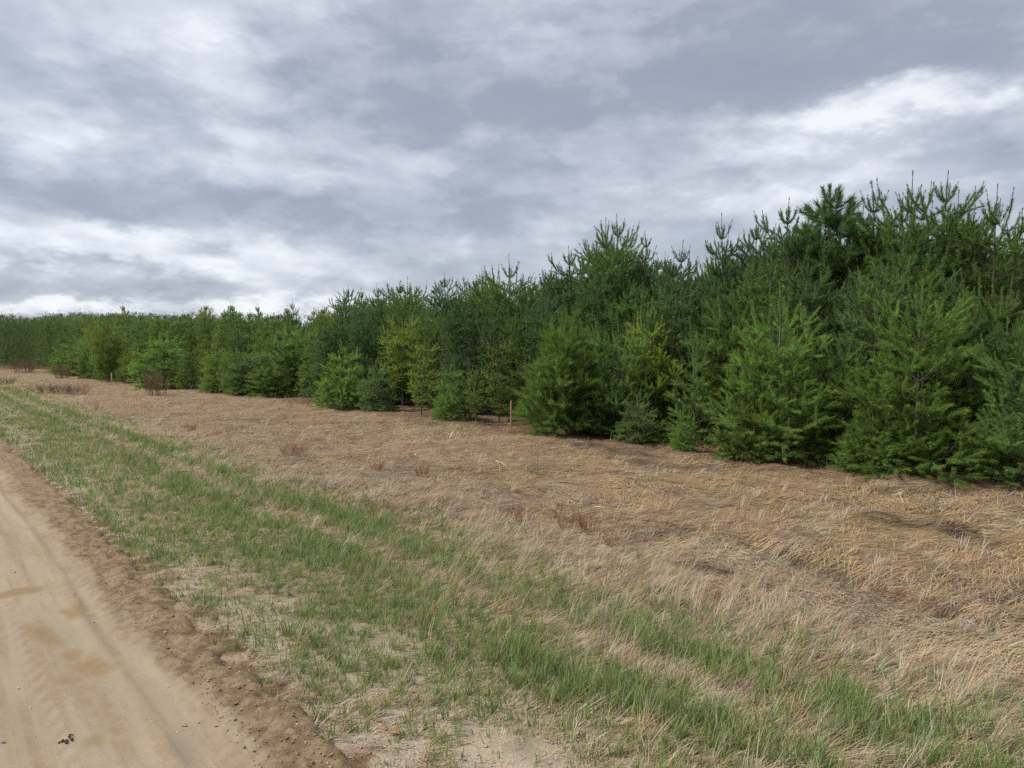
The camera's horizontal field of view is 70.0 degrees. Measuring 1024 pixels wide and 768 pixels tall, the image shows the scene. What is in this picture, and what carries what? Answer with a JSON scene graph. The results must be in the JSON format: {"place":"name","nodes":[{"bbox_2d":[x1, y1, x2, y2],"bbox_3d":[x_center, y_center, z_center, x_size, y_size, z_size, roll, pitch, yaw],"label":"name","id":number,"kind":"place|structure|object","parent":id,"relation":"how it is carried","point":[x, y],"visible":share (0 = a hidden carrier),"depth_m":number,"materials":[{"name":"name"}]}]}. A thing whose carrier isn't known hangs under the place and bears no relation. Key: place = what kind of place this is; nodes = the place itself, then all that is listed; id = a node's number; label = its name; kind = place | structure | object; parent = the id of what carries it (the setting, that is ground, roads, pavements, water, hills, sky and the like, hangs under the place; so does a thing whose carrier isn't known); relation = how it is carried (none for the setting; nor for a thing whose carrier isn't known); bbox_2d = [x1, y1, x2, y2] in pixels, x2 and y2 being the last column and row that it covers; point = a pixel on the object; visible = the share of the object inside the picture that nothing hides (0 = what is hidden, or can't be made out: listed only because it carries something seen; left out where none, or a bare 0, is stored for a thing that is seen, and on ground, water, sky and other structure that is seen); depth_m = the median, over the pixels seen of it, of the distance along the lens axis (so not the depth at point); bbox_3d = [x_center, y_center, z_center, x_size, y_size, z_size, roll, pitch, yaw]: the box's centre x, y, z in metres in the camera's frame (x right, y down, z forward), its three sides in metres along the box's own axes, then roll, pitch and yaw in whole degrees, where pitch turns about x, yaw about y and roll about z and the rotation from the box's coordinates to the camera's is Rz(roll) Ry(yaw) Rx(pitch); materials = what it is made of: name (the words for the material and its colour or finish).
{"place":"outdoors","nodes":[
{"label":"outdoors","id":0,"kind":"place"},
{"bbox_2d":[0,437,352,767],"bbox_3d":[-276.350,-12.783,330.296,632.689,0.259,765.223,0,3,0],"label":"road","id":1,"kind":"structure","parent":0,"point":[73,678],"depth_m":3.62,"materials":[{"name":"beige sand"}]},
{"bbox_2d":[8,466,391,767],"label":"soil clods","id":2,"kind":"object","parent":1,"relation":"on","point":[292,715],"visible":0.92,"depth_m":3.52,"materials":[{"name":"brown soil"}]},
{"bbox_2d":[0,362,1023,767],"bbox_3d":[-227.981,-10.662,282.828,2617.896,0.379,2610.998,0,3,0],"label":"ground","id":3,"kind":"structure","parent":0,"point":[504,750],"depth_m":6.49,"materials":[{"name":"brown plant"}]},
{"bbox_2d":[45,332,74,371],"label":"pine tree","id":4,"kind":"object","parent":3,"relation":"on","point":[59,341],"visible":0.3,"depth_m":55.28,"materials":[{"name":"green plant"}]},
{"bbox_2d":[48,338,78,375],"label":"pine tree","id":5,"kind":"object","parent":3,"relation":"on","point":[59,361],"visible":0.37,"depth_m":51.58,"materials":[{"name":"green plant"}]},
{"bbox_2d":[66,334,99,378],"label":"pine tree","id":6,"kind":"object","parent":3,"relation":"on","point":[80,361],"visible":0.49,"depth_m":45.99,"materials":[{"name":"green plant"}]},
{"bbox_2d":[86,342,122,380],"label":"pine tree","id":7,"kind":"object","parent":3,"relation":"on","point":[101,374],"visible":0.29,"depth_m":42.46,"materials":[{"name":"green plant"}]},
{"bbox_2d":[81,319,130,381],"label":"pine tree","id":8,"kind":"object","parent":3,"relation":"on","point":[113,349],"visible":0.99,"depth_m":40.48,"materials":[{"name":"green plant"}]},
{"bbox_2d":[125,322,153,378],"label":"pine tree","id":9,"kind":"object","parent":3,"relation":"on","point":[133,335],"visible":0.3,"depth_m":44.26,"materials":[{"name":"green plant"}]},
{"bbox_2d":[123,333,156,382],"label":"pine tree","id":10,"kind":"object","parent":3,"relation":"on","point":[143,348],"visible":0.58,"depth_m":35.92,"materials":[{"name":"green plant"}]},
{"bbox_2d":[139,365,171,395],"bbox_3d":[-13.930,-0.207,28.680,1.680,1.313,1.396,1,3,22],"label":"bare shrub","id":11,"kind":"object","parent":3,"relation":"on","point":[156,386],"visible":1,"depth_m":28.58,"materials":[{"name":"brown plant"}]},
{"bbox_2d":[124,324,199,388],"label":"pine tree","id":12,"kind":"object","parent":3,"relation":"on","point":[164,366],"visible":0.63,"depth_m":34.30,"materials":[{"name":"green plant"}]},
{"bbox_2d":[0,306,335,368],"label":"wood","id":13,"kind":"object","parent":3,"relation":"on","point":[26,338],"visible":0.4,"depth_m":67.20,"materials":[{"name":"green plant"}]},
{"bbox_2d":[167,312,197,354],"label":"pine tree","id":14,"kind":"object","parent":3,"relation":"on","point":[180,328],"visible":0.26,"depth_m":42.79,"materials":[{"name":"green plant"}]},
{"bbox_2d":[171,346,202,388],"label":"pine tree","id":15,"kind":"object","parent":3,"relation":"on","point":[184,358],"visible":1,"depth_m":33.04,"materials":[{"name":"green plant"}]},
{"bbox_2d":[177,323,200,376],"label":"pine tree","id":16,"kind":"object","parent":3,"relation":"on","point":[188,338],"visible":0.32,"depth_m":41.64,"materials":[{"name":"green plant"}]},
{"bbox_2d":[191,315,213,379],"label":"pine tree","id":17,"kind":"object","parent":3,"relation":"on","point":[201,335],"visible":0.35,"depth_m":40.38,"materials":[{"name":"green plant"}]},
{"bbox_2d":[191,334,214,382],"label":"pine tree","id":18,"kind":"object","parent":3,"relation":"on","point":[205,347],"visible":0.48,"depth_m":37.15,"materials":[{"name":"green plant"}]},
{"bbox_2d":[197,348,232,392],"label":"pine tree","id":19,"kind":"object","parent":3,"relation":"on","point":[212,377],"visible":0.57,"depth_m":30.51,"materials":[{"name":"green plant"}]},
{"bbox_2d":[198,309,240,368],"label":"pine tree","id":20,"kind":"object","parent":3,"relation":"on","point":[223,315],"visible":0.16,"depth_m":37.78,"materials":[{"name":"green plant"}]},
{"bbox_2d":[203,321,236,378],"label":"pine tree","id":21,"kind":"object","parent":3,"relation":"on","point":[220,338],"visible":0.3,"depth_m":35.19,"materials":[{"name":"green plant"}]},
{"bbox_2d":[216,346,255,393],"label":"pine tree","id":22,"kind":"object","parent":3,"relation":"on","point":[223,383],"visible":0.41,"depth_m":29.30,"materials":[{"name":"green plant"}]},
{"bbox_2d":[221,331,253,370],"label":"pine tree","id":23,"kind":"object","parent":3,"relation":"on","point":[229,343],"visible":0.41,"depth_m":33.00,"materials":[{"name":"green plant"}]},
{"bbox_2d":[225,309,264,373],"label":"pine tree","id":24,"kind":"object","parent":3,"relation":"on","point":[240,326],"visible":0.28,"depth_m":37.03,"materials":[{"name":"green plant"}]},
{"bbox_2d":[215,340,279,395],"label":"pine tree","id":25,"kind":"object","parent":3,"relation":"on","point":[238,376],"visible":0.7,"depth_m":28.50,"materials":[{"name":"green plant"}]},
{"bbox_2d":[248,313,275,380],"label":"pine tree","id":26,"kind":"object","parent":3,"relation":"on","point":[267,333],"visible":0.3,"depth_m":31.71,"materials":[{"name":"green plant"}]},
{"bbox_2d":[244,322,310,396],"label":"pine tree","id":27,"kind":"object","parent":3,"relation":"on","point":[273,379],"visible":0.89,"depth_m":27.89,"materials":[{"name":"green plant"}]},
{"bbox_2d":[258,316,306,390],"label":"pine tree","id":28,"kind":"object","parent":3,"relation":"on","point":[287,330],"visible":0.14,"depth_m":29.78,"materials":[{"name":"green plant"}]},
{"bbox_2d":[280,321,334,392],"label":"pine tree","id":29,"kind":"object","parent":3,"relation":"on","point":[300,350],"visible":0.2,"depth_m":28.18,"materials":[{"name":"green plant"}]},
{"bbox_2d":[293,335,324,395],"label":"pine tree","id":30,"kind":"object","parent":3,"relation":"on","point":[302,382],"visible":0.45,"depth_m":26.65,"materials":[{"name":"green plant"}]},
{"bbox_2d":[302,317,344,396],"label":"pine tree","id":31,"kind":"object","parent":3,"relation":"on","point":[321,351],"visible":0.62,"depth_m":24.92,"materials":[{"name":"green plant"}]},
{"bbox_2d":[315,315,364,399],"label":"pine tree","id":32,"kind":"object","parent":3,"relation":"on","point":[336,332],"visible":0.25,"depth_m":25.33,"materials":[{"name":"green plant"}]},
{"bbox_2d":[309,337,373,410],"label":"pine tree","id":33,"kind":"object","parent":3,"relation":"on","point":[348,392],"visible":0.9,"depth_m":21.79,"materials":[{"name":"green plant"}]},
{"bbox_2d":[328,285,366,378],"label":"pine tree","id":34,"kind":"object","parent":3,"relation":"on","point":[342,310],"visible":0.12,"depth_m":27.51,"materials":[{"name":"green plant"}]},
{"bbox_2d":[335,298,387,385],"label":"pine tree","id":35,"kind":"object","parent":3,"relation":"on","point":[370,311],"visible":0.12,"depth_m":25.74,"materials":[{"name":"green plant"}]},
{"bbox_2d":[342,308,383,391],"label":"pine tree","id":36,"kind":"object","parent":3,"relation":"on","point":[356,338],"visible":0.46,"depth_m":23.95,"materials":[{"name":"green plant"}]},
{"bbox_2d":[354,355,401,411],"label":"pine tree","id":37,"kind":"object","parent":3,"relation":"on","point":[385,393],"visible":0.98,"depth_m":20.71,"materials":[{"name":"green plant"}]},
{"bbox_2d":[360,283,400,370],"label":"pine tree","id":38,"kind":"object","parent":3,"relation":"on","point":[378,303],"visible":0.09,"depth_m":26.54,"materials":[{"name":"green plant"}]},
{"bbox_2d":[362,301,412,403],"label":"pine tree","id":39,"kind":"object","parent":3,"relation":"on","point":[399,392],"visible":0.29,"depth_m":23.52,"materials":[{"name":"green plant"}]},
{"bbox_2d":[377,312,421,405],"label":"pine tree","id":40,"kind":"object","parent":3,"relation":"on","point":[397,376],"visible":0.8,"depth_m":22.32,"materials":[{"name":"green plant"}]},
{"bbox_2d":[378,281,432,314],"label":"pine tree","id":41,"kind":"object","parent":3,"relation":"on","point":[398,290],"visible":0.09,"depth_m":34.05,"materials":[{"name":"green plant"}]},
{"bbox_2d":[381,277,440,400],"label":"pine tree","id":42,"kind":"object","parent":3,"relation":"on","point":[399,306],"visible":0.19,"depth_m":25.10,"materials":[{"name":"green plant"}]},
{"bbox_2d":[404,340,440,415],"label":"pine tree","id":43,"kind":"object","parent":3,"relation":"on","point":[432,386],"visible":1,"depth_m":19.45,"materials":[{"name":"green plant"}]},
{"bbox_2d":[404,305,454,408],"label":"pine tree","id":44,"kind":"object","parent":3,"relation":"on","point":[427,343],"visible":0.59,"depth_m":21.46,"materials":[{"name":"green plant"}]},
{"bbox_2d":[417,273,467,397],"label":"pine tree","id":45,"kind":"object","parent":3,"relation":"on","point":[435,304],"visible":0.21,"depth_m":22.95,"materials":[{"name":"green plant"}]},
{"bbox_2d":[429,356,477,421],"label":"pine tree","id":46,"kind":"object","parent":3,"relation":"on","point":[450,403],"visible":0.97,"depth_m":17.86,"materials":[{"name":"green plant"}]},
{"bbox_2d":[440,300,493,407],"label":"pine tree","id":47,"kind":"object","parent":3,"relation":"on","point":[461,322],"visible":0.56,"depth_m":20.25,"materials":[{"name":"green plant"}]},
{"bbox_2d":[452,267,498,388],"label":"pine tree","id":48,"kind":"object","parent":3,"relation":"on","point":[476,294],"visible":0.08,"depth_m":22.32,"materials":[{"name":"green plant"}]},
{"bbox_2d":[462,367,488,422],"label":"pine tree","id":49,"kind":"object","parent":3,"relation":"on","point":[474,415],"visible":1,"depth_m":17.21,"materials":[{"name":"green plant"}]},
{"bbox_2d":[464,301,518,414],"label":"pine tree","id":50,"kind":"object","parent":3,"relation":"on","point":[487,332],"visible":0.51,"depth_m":19.63,"materials":[{"name":"green plant"}]},
{"bbox_2d":[482,337,517,422],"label":"pine tree","id":51,"kind":"object","parent":3,"relation":"on","point":[497,389],"visible":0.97,"depth_m":17.79,"materials":[{"name":"green plant"}]},
{"bbox_2d":[470,254,543,409],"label":"pine tree","id":52,"kind":"object","parent":3,"relation":"on","point":[497,298],"visible":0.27,"depth_m":20.53,"materials":[{"name":"green plant"}]},
{"bbox_2d":[0,369,1023,767],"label":"verge grass","id":53,"kind":"structure","parent":3,"relation":"on","point":[836,725],"depth_m":4.33,"materials":[{"name":"green plant"}]},
{"bbox_2d":[491,296,557,416],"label":"pine tree","id":54,"kind":"object","parent":3,"relation":"on","point":[519,381],"visible":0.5,"depth_m":17.88,"materials":[{"name":"green plant"}]},
{"bbox_2d":[516,294,570,412],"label":"pine tree","id":55,"kind":"object","parent":3,"relation":"on","point":[535,331],"visible":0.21,"depth_m":17.45,"materials":[{"name":"green plant"}]},
{"bbox_2d":[510,307,625,436],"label":"pine tree","id":56,"kind":"object","parent":3,"relation":"on","point":[563,371],"visible":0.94,"depth_m":14.44,"materials":[{"name":"green plant"}]},
{"bbox_2d":[539,245,604,411],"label":"pine tree","id":57,"kind":"object","parent":3,"relation":"on","point":[560,282],"visible":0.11,"depth_m":19.00,"materials":[{"name":"green plant"}]},
{"bbox_2d":[559,262,627,423],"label":"pine tree","id":58,"kind":"object","parent":3,"relation":"on","point":[590,319],"visible":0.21,"depth_m":16.42,"materials":[{"name":"green plant"}]},
{"bbox_2d":[564,219,649,390],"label":"pine tree","id":59,"kind":"object","parent":3,"relation":"on","point":[611,264],"visible":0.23,"depth_m":18.02,"materials":[{"name":"green plant"}]},
{"bbox_2d":[580,315,655,439],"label":"pine tree","id":60,"kind":"object","parent":3,"relation":"on","point":[605,406],"visible":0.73,"depth_m":14.28,"materials":[{"name":"green plant"}]},
{"bbox_2d":[582,214,653,337],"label":"pine tree","id":61,"kind":"object","parent":3,"relation":"on","point":[628,239],"visible":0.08,"depth_m":20.42,"materials":[{"name":"green plant"}]},
{"bbox_2d":[581,238,656,416],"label":"pine tree","id":62,"kind":"object","parent":3,"relation":"on","point":[620,280],"visible":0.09,"depth_m":18.23,"materials":[{"name":"green plant"}]},
{"bbox_2d":[589,276,680,421],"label":"pine tree","id":63,"kind":"object","parent":3,"relation":"on","point":[625,306],"visible":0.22,"depth_m":15.70,"materials":[{"name":"green plant"}]},
{"bbox_2d":[609,391,667,445],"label":"pine tree","id":64,"kind":"object","parent":3,"relation":"on","point":[647,436],"visible":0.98,"depth_m":13.57,"materials":[{"name":"green plant"}]},
{"bbox_2d":[623,235,668,366],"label":"pine tree","id":65,"kind":"object","parent":3,"relation":"on","point":[641,270],"visible":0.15,"depth_m":17.90,"materials":[{"name":"green plant"}]},
{"bbox_2d":[611,297,691,439],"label":"pine tree","id":66,"kind":"object","parent":3,"relation":"on","point":[658,364],"visible":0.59,"depth_m":14.34,"materials":[{"name":"green plant"}]},
{"bbox_2d":[628,261,710,399],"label":"pine tree","id":67,"kind":"object","parent":3,"relation":"on","point":[674,272],"visible":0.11,"depth_m":16.77,"materials":[{"name":"green plant"}]},
{"bbox_2d":[632,274,711,432],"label":"pine tree","id":68,"kind":"object","parent":3,"relation":"on","point":[680,346],"visible":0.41,"depth_m":14.54,"materials":[{"name":"green plant"}]},
{"bbox_2d":[658,240,704,404],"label":"pine tree","id":69,"kind":"object","parent":3,"relation":"on","point":[688,267],"visible":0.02,"depth_m":17.94,"materials":[{"name":"green plant"}]},
{"bbox_2d":[668,406,699,452],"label":"pine tree","id":70,"kind":"object","parent":3,"relation":"on","point":[678,437],"visible":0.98,"depth_m":12.55,"materials":[{"name":"green plant"}]},
{"bbox_2d":[658,315,724,447],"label":"pine tree","id":71,"kind":"object","parent":3,"relation":"on","point":[692,395],"visible":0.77,"depth_m":13.34,"materials":[{"name":"green plant"}]},
{"bbox_2d":[672,282,743,435],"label":"pine tree","id":72,"kind":"object","parent":3,"relation":"on","point":[703,325],"visible":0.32,"depth_m":13.95,"materials":[{"name":"green plant"}]},
{"bbox_2d":[670,213,751,393],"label":"pine tree","id":73,"kind":"object","parent":3,"relation":"on","point":[715,271],"visible":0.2,"depth_m":16.35,"materials":[{"name":"green plant"}]},
{"bbox_2d":[672,281,773,446],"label":"pine tree","id":74,"kind":"object","parent":3,"relation":"on","point":[707,391],"visible":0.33,"depth_m":13.51,"materials":[{"name":"green plant"}]},
{"bbox_2d":[708,388,784,463],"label":"pine tree","id":75,"kind":"object","parent":3,"relation":"on","point":[717,436],"visible":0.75,"depth_m":11.41,"materials":[{"name":"green plant"}]},
{"bbox_2d":[719,223,783,331],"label":"pine tree","id":76,"kind":"object","parent":3,"relation":"on","point":[744,256],"visible":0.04,"depth_m":16.68,"materials":[{"name":"green plant"}]},
{"bbox_2d":[704,246,818,431],"bbox_3d":[4.670,-0.692,13.437,2.141,3.675,2.251,-1,3,-26],"label":"pine tree","id":77,"kind":"object","parent":3,"relation":"on","point":[751,284],"visible":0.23,"depth_m":13.32,"materials":[{"name":"green plant"}]},
{"bbox_2d":[696,282,850,466],"bbox_3d":[4.121,-0.193,11.548,2.323,2.899,2.077,2,3,41],"label":"pine tree","id":78,"kind":"object","parent":3,"relation":"on","point":[765,366],"visible":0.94,"depth_m":11.30,"materials":[{"name":"green plant"}]},
{"bbox_2d":[728,197,831,371],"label":"pine tree","id":79,"kind":"object","parent":3,"relation":"on","point":[767,250],"visible":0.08,"depth_m":14.90,"materials":[{"name":"green plant"}]},
{"bbox_2d":[763,256,846,438],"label":"pine tree","id":80,"kind":"object","parent":3,"relation":"on","point":[820,300],"visible":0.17,"depth_m":12.49,"materials":[{"name":"green plant"}]},
{"bbox_2d":[765,182,913,368],"bbox_3d":[6.126,-1.386,14.071,3.227,4.991,3.532,-2,3,-33],"label":"pine tree","id":81,"kind":"object","parent":3,"relation":"on","point":[809,240],"visible":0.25,"depth_m":13.49,"materials":[{"name":"green plant"}]},
{"bbox_2d":[798,276,881,446],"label":"pine tree","id":82,"kind":"object","parent":3,"relation":"on","point":[833,322],"visible":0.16,"depth_m":12.08,"materials":[{"name":"green plant"}]},
{"bbox_2d":[796,332,884,465],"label":"pine tree","id":83,"kind":"object","parent":3,"relation":"on","point":[846,404],"visible":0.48,"depth_m":11.11,"materials":[{"name":"green plant"}]},
{"bbox_2d":[838,180,900,330],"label":"pine tree","id":84,"kind":"object","parent":3,"relation":"on","point":[873,211],"visible":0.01,"depth_m":13.83,"materials":[{"name":"green plant"}]},
{"bbox_2d":[827,393,912,475],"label":"pine tree","id":85,"kind":"object","parent":3,"relation":"on","point":[863,458],"visible":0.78,"depth_m":10.13,"materials":[{"name":"green plant"}]},
{"bbox_2d":[821,258,923,443],"bbox_3d":[5.606,-0.402,11.363,1.652,3.158,1.562,1,3,26],"label":"pine tree","id":86,"kind":"object","parent":3,"relation":"on","point":[852,322],"visible":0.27,"depth_m":11.18,"materials":[{"name":"green plant"}]},
{"bbox_2d":[813,205,947,331],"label":"pine tree","id":87,"kind":"object","parent":3,"relation":"on","point":[840,268],"visible":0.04,"depth_m":13.33,"materials":[{"name":"green plant"}]},
{"bbox_2d":[836,237,981,457],"bbox_3d":[6.253,-0.553,11.580,2.140,3.571,2.250,2,3,32],"label":"pine tree","id":88,"kind":"object","parent":3,"relation":"on","point":[930,279],"visible":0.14,"depth_m":11.34,"materials":[{"name":"green plant"}]},
{"bbox_2d":[834,171,990,419],"bbox_3d":[6.811,-1.268,12.738,2.475,4.869,2.602,1,3,18],"label":"pine tree","id":89,"kind":"object","parent":3,"relation":"on","point":[888,230],"visible":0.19,"depth_m":12.26,"materials":[{"name":"green plant"}]},
{"bbox_2d":[825,278,1023,488],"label":"pine tree","id":90,"kind":"object","parent":3,"relation":"on","point":[945,361],"visible":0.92,"depth_m":9.90,"materials":[{"name":"green plant"}]},
{"bbox_2d":[878,170,1001,418],"bbox_3d":[7.440,-1.272,12.814,2.309,4.895,2.182,0,3,-7],"label":"pine tree","id":91,"kind":"object","parent":3,"relation":"on","point":[944,217],"visible":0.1,"depth_m":12.46,"materials":[{"name":"green plant"}]},
{"bbox_2d":[887,269,1016,465],"bbox_3d":[6.479,-0.233,10.750,1.914,2.921,1.853,0,3,6],"label":"pine tree","id":92,"kind":"object","parent":3,"relation":"on","point":[973,342],"visible":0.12,"depth_m":10.49,"materials":[{"name":"green plant"}]},
{"bbox_2d":[924,357,1009,473],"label":"pine tree","id":93,"kind":"object","parent":3,"relation":"on","point":[970,417],"visible":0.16,"depth_m":10.13,"materials":[{"name":"green plant"}]},
{"bbox_2d":[912,185,1023,442],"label":"pine tree","id":94,"kind":"object","parent":3,"relation":"on","point":[994,252],"visible":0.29,"depth_m":11.63,"materials":[{"name":"green plant"}]},
{"bbox_2d":[933,206,1023,296],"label":"pine tree","id":95,"kind":"object","parent":3,"relation":"on","point":[1000,242],"depth_m":16.86,"materials":[{"name":"green plant"}]},
{"bbox_2d":[947,333,1023,488],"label":"pine tree","id":96,"kind":"object","parent":3,"relation":"on","point":[1011,445],"visible":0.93,"depth_m":9.29,"materials":[{"name":"green plant"}]},
{"bbox_2d":[947,269,1023,463],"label":"pine tree","id":97,"kind":"object","parent":3,"relation":"on","point":[1008,308],"visible":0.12,"depth_m":10.81,"materials":[{"name":"green plant"}]},
{"bbox_2d":[964,316,1023,471],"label":"pine tree","id":98,"kind":"object","parent":3,"relation":"on","point":[1012,356],"visible":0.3,"depth_m":9.90,"materials":[{"name":"green plant"}]},
{"bbox_2d":[964,247,1023,449],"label":"pine tree","id":99,"kind":"object","parent":3,"relation":"on","point":[1007,292],"visible":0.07,"depth_m":11.96,"materials":[{"name":"green plant"}]},
{"bbox_2d":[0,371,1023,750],"bbox_3d":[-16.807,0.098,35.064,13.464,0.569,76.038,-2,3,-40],"label":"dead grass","id":100,"kind":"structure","parent":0,"point":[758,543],"depth_m":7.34,"materials":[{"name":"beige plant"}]},
{"bbox_2d":[0,0,1023,327],"label":"sky","id":101,"kind":"structure","parent":0,"point":[167,157],"materials":[{"name":"grey"}]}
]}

